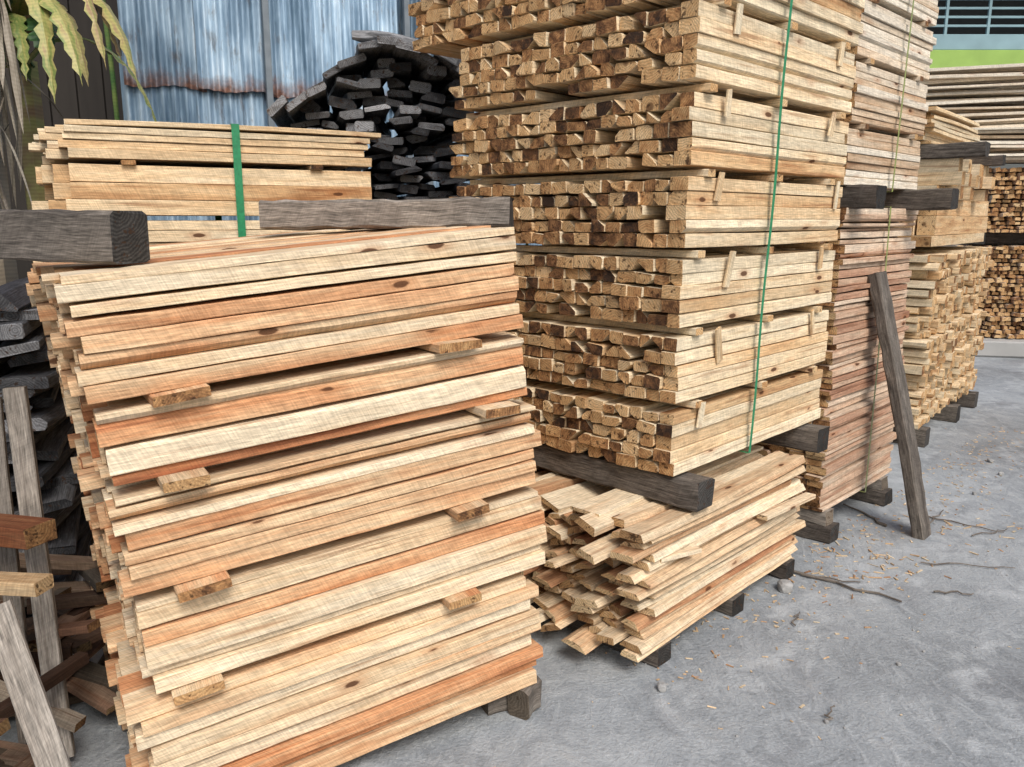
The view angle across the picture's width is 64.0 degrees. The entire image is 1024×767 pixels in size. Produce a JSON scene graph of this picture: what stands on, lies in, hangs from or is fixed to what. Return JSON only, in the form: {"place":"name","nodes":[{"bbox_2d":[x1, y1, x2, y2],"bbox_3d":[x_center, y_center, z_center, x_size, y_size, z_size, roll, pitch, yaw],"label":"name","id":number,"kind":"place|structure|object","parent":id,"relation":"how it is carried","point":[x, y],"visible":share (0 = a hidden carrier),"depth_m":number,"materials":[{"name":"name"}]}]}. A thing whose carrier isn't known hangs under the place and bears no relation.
{"place":"outdoors","nodes":[
{"label":"outdoors","id":0,"kind":"place"},
{"bbox_2d":[0,0,123,278],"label":"timber shed wall","id":1,"kind":"structure","parent":0,"point":[75,98],"depth_m":7.25,"materials":[{"name":"brown wood"}]},
{"bbox_2d":[0,357,1023,766],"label":"ground","id":2,"kind":"structure","parent":0,"point":[952,695],"depth_m":3.14,"materials":[{"name":"concrete"}]},
{"bbox_2d":[0,0,63,285],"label":"dry palm","id":3,"kind":"object","parent":2,"relation":"on","point":[8,271],"visible":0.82,"depth_m":4.72,"materials":[{"name":"grey plant"}]},
{"bbox_2d":[0,599,71,766],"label":"loose plank","id":4,"kind":"object","parent":2,"relation":"on","point":[31,704],"visible":1,"depth_m":2.13,"materials":[{"name":"grey wood"}]},
{"bbox_2d":[0,277,91,581],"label":"charred timber pile","id":5,"kind":"object","parent":2,"relation":"on","point":[24,359],"visible":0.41,"depth_m":3.28,"materials":[{"name":"black wood"}]},
{"bbox_2d":[0,552,117,766],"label":"scrap wood heap","id":6,"kind":"object","parent":2,"relation":"on","point":[80,672],"visible":0.48,"depth_m":2.76,"materials":[{"name":"brown wood"}]},
{"bbox_2d":[0,397,28,744],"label":"loose plank","id":7,"kind":"object","parent":6,"relation":"on","point":[9,560],"visible":0.31,"depth_m":2.53,"materials":[{"name":"grey wood"}]},
{"bbox_2d":[0,571,53,596],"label":"loose plank","id":8,"kind":"object","parent":6,"relation":"on","point":[24,584],"visible":1,"depth_m":2.26,"materials":[{"name":"yellow wood"}]},
{"bbox_2d":[0,513,56,549],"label":"loose plank","id":9,"kind":"object","parent":6,"relation":"on","point":[22,532],"visible":1,"depth_m":2.32,"materials":[{"name":"orange wood"}]},
{"bbox_2d":[2,386,75,756],"bbox_3d":[-1.450,0.590,2.517,0.066,1.158,0.217,-8,14,-35],"label":"loose plank","id":10,"kind":"object","parent":6,"relation":"on","point":[25,469],"visible":0.7,"depth_m":2.50,"materials":[{"name":"grey wood"}]},
{"bbox_2d":[3,0,156,209],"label":"banana plant","id":11,"kind":"object","parent":2,"relation":"on","point":[35,21],"visible":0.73,"depth_m":4.86,"materials":[{"name":"green plant"}]},
{"bbox_2d":[103,0,119,119],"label":"post","id":12,"kind":"object","parent":2,"relation":"on","point":[112,76],"visible":0.12,"depth_m":5.96,"materials":[{"name":"green metal"}]},
{"bbox_2d":[28,119,380,544],"bbox_3d":[-1.566,-0.286,4.366,1.602,2.037,0.831,-6,13,-26],"label":"lumber stack","id":13,"kind":"object","parent":2,"relation":"on","point":[152,168],"visible":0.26,"depth_m":3.84,"materials":[{"name":"yellow wood"}]},
{"bbox_2d":[97,653,541,719],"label":"foundation blocks","id":14,"kind":"object","parent":2,"relation":"on","point":[524,703],"depth_m":2.85,"materials":[{"name":"grey wood"}]},
{"bbox_2d":[26,225,546,766],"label":"lumber stack","id":15,"kind":"object","parent":14,"relation":"on","point":[304,465],"visible":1,"depth_m":2.35,"materials":[{"name":"beige wood"}]},
{"bbox_2d":[0,209,149,264],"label":"dark timber beam","id":16,"kind":"structure","parent":15,"relation":"on","point":[86,236],"depth_m":2.08,"materials":[{"name":"grey wood"}]},
{"bbox_2d":[258,196,513,230],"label":"dark timber beam","id":17,"kind":"structure","parent":15,"relation":"on","point":[354,214],"depth_m":2.87,"materials":[{"name":"grey wood"}]},
{"bbox_2d":[117,0,541,244],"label":"corrugated metal fence","id":18,"kind":"object","parent":2,"relation":"on","point":[243,62],"visible":0.1,"depth_m":5.96,"materials":[{"name":"metal"}]},
{"bbox_2d":[267,30,477,199],"bbox_3d":[-0.878,-0.793,5.429,1.323,2.725,1.332,-2,12,-9],"label":"charred timber pile","id":19,"kind":"object","parent":2,"relation":"on","point":[427,114],"visible":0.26,"depth_m":4.94,"materials":[{"name":"black wood"}]},
{"bbox_2d":[531,602,670,667],"bbox_3d":[0.120,0.961,3.619,1.308,0.092,0.109,11,16,43],"label":"ground bearer","id":20,"kind":"object","parent":2,"relation":"on","point":[660,656],"visible":0.12,"depth_m":3.20,"materials":[{"name":"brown wood"}]},
{"bbox_2d":[713,592,744,616],"bbox_3d":[0.521,0.881,4.028,1.306,0.090,0.111,11,16,43],"label":"ground bearer","id":21,"kind":"object","parent":2,"relation":"on","point":[733,606],"visible":0.08,"depth_m":3.58,"materials":[{"name":"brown wood"}]},
{"bbox_2d":[494,411,1022,766],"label":"wood chips","id":22,"kind":"object","parent":2,"relation":"on","point":[853,577],"visible":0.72,"depth_m":4.13,"materials":[{"name":"beige wood"}]},
{"bbox_2d":[768,558,794,578],"bbox_3d":[0.873,0.804,4.385,1.307,0.095,0.111,11,16,43],"label":"ground bearer","id":23,"kind":"object","parent":2,"relation":"on","point":[784,570],"visible":0.06,"depth_m":3.93,"materials":[{"name":"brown wood"}]},
{"bbox_2d":[519,445,815,662],"bbox_3d":[0.451,0.604,3.900,1.518,0.548,1.436,-11,16,-43],"label":"lumber stack","id":24,"kind":"object","parent":23,"relation":"on","point":[649,576],"visible":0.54,"depth_m":3.28,"materials":[{"name":"brown wood"}]},
{"bbox_2d":[532,443,714,511],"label":"dark timber beam","id":25,"kind":"structure","parent":24,"relation":"on","point":[690,491],"depth_m":3.31,"materials":[{"name":"grey wood"}]},
{"bbox_2d":[761,423,829,452],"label":"dark timber beam","id":26,"kind":"structure","parent":24,"relation":"on","point":[808,437],"depth_m":3.95,"materials":[{"name":"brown wood"}]},
{"bbox_2d":[408,0,864,476],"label":"lumber stack","id":27,"kind":"object","parent":26,"relation":"on","point":[650,157],"visible":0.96,"depth_m":3.29,"materials":[{"name":"yellow wood"}]},
{"bbox_2d":[792,522,839,543],"bbox_3d":[1.255,0.715,4.827,1.309,0.099,0.128,11,16,43],"label":"ground bearer","id":28,"kind":"object","parent":2,"relation":"on","point":[828,534],"visible":0.13,"depth_m":4.39,"materials":[{"name":"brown wood"}]},
{"bbox_2d":[796,507,832,526],"bbox_3d":[1.265,0.636,4.792,1.206,0.089,0.114,11,16,43],"label":"ground bearer","id":29,"kind":"object","parent":28,"relation":"on","point":[824,518],"visible":0.11,"depth_m":4.40,"materials":[{"name":"grey wood"}]},
{"bbox_2d":[753,207,918,511],"bbox_3d":[1.567,-0.235,4.911,1.195,1.602,1.139,11,16,43],"label":"lumber stack","id":30,"kind":"object","parent":29,"relation":"on","point":[856,416],"visible":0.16,"depth_m":4.40,"materials":[{"name":"brown wood"}]},
{"bbox_2d":[827,184,886,208],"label":"dark timber beam","id":31,"kind":"structure","parent":30,"relation":"on","point":[861,196],"depth_m":3.97,"materials":[{"name":"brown wood"}]},
{"bbox_2d":[788,0,938,191],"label":"lumber stack","id":32,"kind":"object","parent":31,"relation":"on","point":[885,119],"visible":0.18,"depth_m":4.21,"materials":[{"name":"brown wood"}]},
{"bbox_2d":[884,188,958,210],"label":"dark timber beam","id":33,"kind":"structure","parent":30,"relation":"on","point":[936,199],"depth_m":4.51,"materials":[{"name":"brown wood"}]},
{"bbox_2d":[628,455,1020,737],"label":"pebbles","id":34,"kind":"object","parent":2,"relation":"on","point":[784,585],"visible":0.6,"depth_m":3.78,"materials":[{"name":"grey stone"}]},
{"bbox_2d":[848,488,892,505],"bbox_3d":[1.812,0.598,5.395,1.308,0.098,0.135,11,16,43],"label":"ground bearer","id":35,"kind":"object","parent":2,"relation":"on","point":[878,497],"visible":0.1,"depth_m":4.96,"materials":[{"name":"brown wood"}]},
{"bbox_2d":[866,475,887,490],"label":"ground bearer","id":36,"kind":"object","parent":35,"relation":"on","point":[881,484],"visible":0.09,"depth_m":4.95,"materials":[{"name":"grey wood"}]},
{"bbox_2d":[867,271,930,539],"bbox_3d":[2.098,0.128,4.431,0.427,1.450,0.150,7,13,31],"label":"leaning timber post","id":37,"kind":"object","parent":2,"relation":"on","point":[892,360],"visible":0.98,"depth_m":4.39,"materials":[{"name":"grey wood"}]},
{"bbox_2d":[791,503,1014,720],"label":"twigs","id":38,"kind":"object","parent":2,"relation":"on","point":[823,578],"visible":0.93,"depth_m":3.94,"materials":[{"name":"brown wood"}]},
{"bbox_2d":[892,426,930,447],"bbox_3d":[2.675,0.329,6.614,1.255,0.151,0.129,9,15,39],"label":"ground bearer","id":39,"kind":"object","parent":2,"relation":"on","point":[922,433],"visible":0.1,"depth_m":6.20,"materials":[{"name":"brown wood"}]},
{"bbox_2d":[900,246,994,428],"bbox_3d":[3.222,-0.513,7.084,1.236,1.298,2.152,9,15,39],"label":"lumber stack","id":40,"kind":"object","parent":39,"relation":"on","point":[943,343],"visible":0.42,"depth_m":6.38,"materials":[{"name":"yellow wood"}]},
{"bbox_2d":[881,106,995,246],"bbox_3d":[3.232,-1.665,6.764,1.201,0.994,2.017,9,15,39],"label":"lumber stack","id":41,"kind":"object","parent":40,"relation":"on","point":[964,222],"visible":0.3,"depth_m":6.08,"materials":[{"name":"yellow wood"}]},
{"bbox_2d":[920,141,990,159],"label":"dark timber beam","id":42,"kind":"structure","parent":41,"relation":"on","point":[980,149],"depth_m":5.75,"materials":[{"name":"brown wood"}]},
{"bbox_2d":[963,155,1005,165],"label":"dark timber beam","id":43,"kind":"structure","parent":41,"relation":"on","point":[998,160],"depth_m":6.67,"materials":[{"name":"grey wood"}]},
{"bbox_2d":[930,403,960,422],"bbox_3d":[3.316,0.176,7.360,1.259,0.150,0.131,9,15,39],"label":"ground bearer","id":44,"kind":"object","parent":2,"relation":"on","point":[950,412],"visible":0.11,"depth_m":6.97,"materials":[{"name":"grey wood"}]},
{"bbox_2d":[950,391,978,407],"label":"ground bearer","id":45,"kind":"object","parent":2,"relation":"on","point":[969,399],"visible":0.09,"depth_m":7.49,"materials":[{"name":"grey wood"}]},
{"bbox_2d":[975,336,1023,357],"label":"concrete plinth","id":46,"kind":"structure","parent":2,"relation":"on","point":[1005,347],"depth_m":10.18,"materials":[{"name":"white concrete"}]},
{"bbox_2d":[944,167,1023,338],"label":"lumber stack","id":47,"kind":"object","parent":46,"relation":"on","point":[1002,304],"visible":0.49,"depth_m":10.25,"materials":[{"name":"brown wood"}]},
{"bbox_2d":[918,63,1023,163],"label":"lumber stack","id":48,"kind":"object","parent":47,"relation":"on","point":[989,99],"visible":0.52,"depth_m":9.93,"materials":[{"name":"brown wood"}]},
{"bbox_2d":[970,233,985,243],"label":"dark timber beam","id":49,"kind":"structure","parent":47,"relation":"on","point":[983,242],"depth_m":10.08,"materials":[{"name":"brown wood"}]},
{"bbox_2d":[985,232,1023,243],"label":"dark timber beam","id":50,"kind":"structure","parent":47,"relation":"on","point":[1003,238],"depth_m":10.36,"materials":[{"name":"brown wood"}]},
{"bbox_2d":[926,0,1023,33],"bbox_3d":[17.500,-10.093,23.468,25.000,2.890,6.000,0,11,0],"label":"railing","id":51,"kind":"object","parent":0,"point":[983,21],"depth_m":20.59,"materials":[{"name":"metal"}]},
{"bbox_2d":[933,34,1023,49],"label":"balcony slab","id":52,"kind":"structure","parent":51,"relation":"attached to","point":[979,41],"depth_m":18.87,"materials":[{"name":"white concrete"}]},
{"bbox_2d":[933,85,1023,243],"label":"walls","id":53,"kind":"structure","parent":0,"point":[1007,166],"depth_m":19.56,"materials":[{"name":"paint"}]},
{"bbox_2d":[930,50,1023,67],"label":"green band","id":54,"kind":"object","parent":53,"relation":"on","point":[949,58],"depth_m":18.89,"materials":[{"name":"green paint"}]}
]}

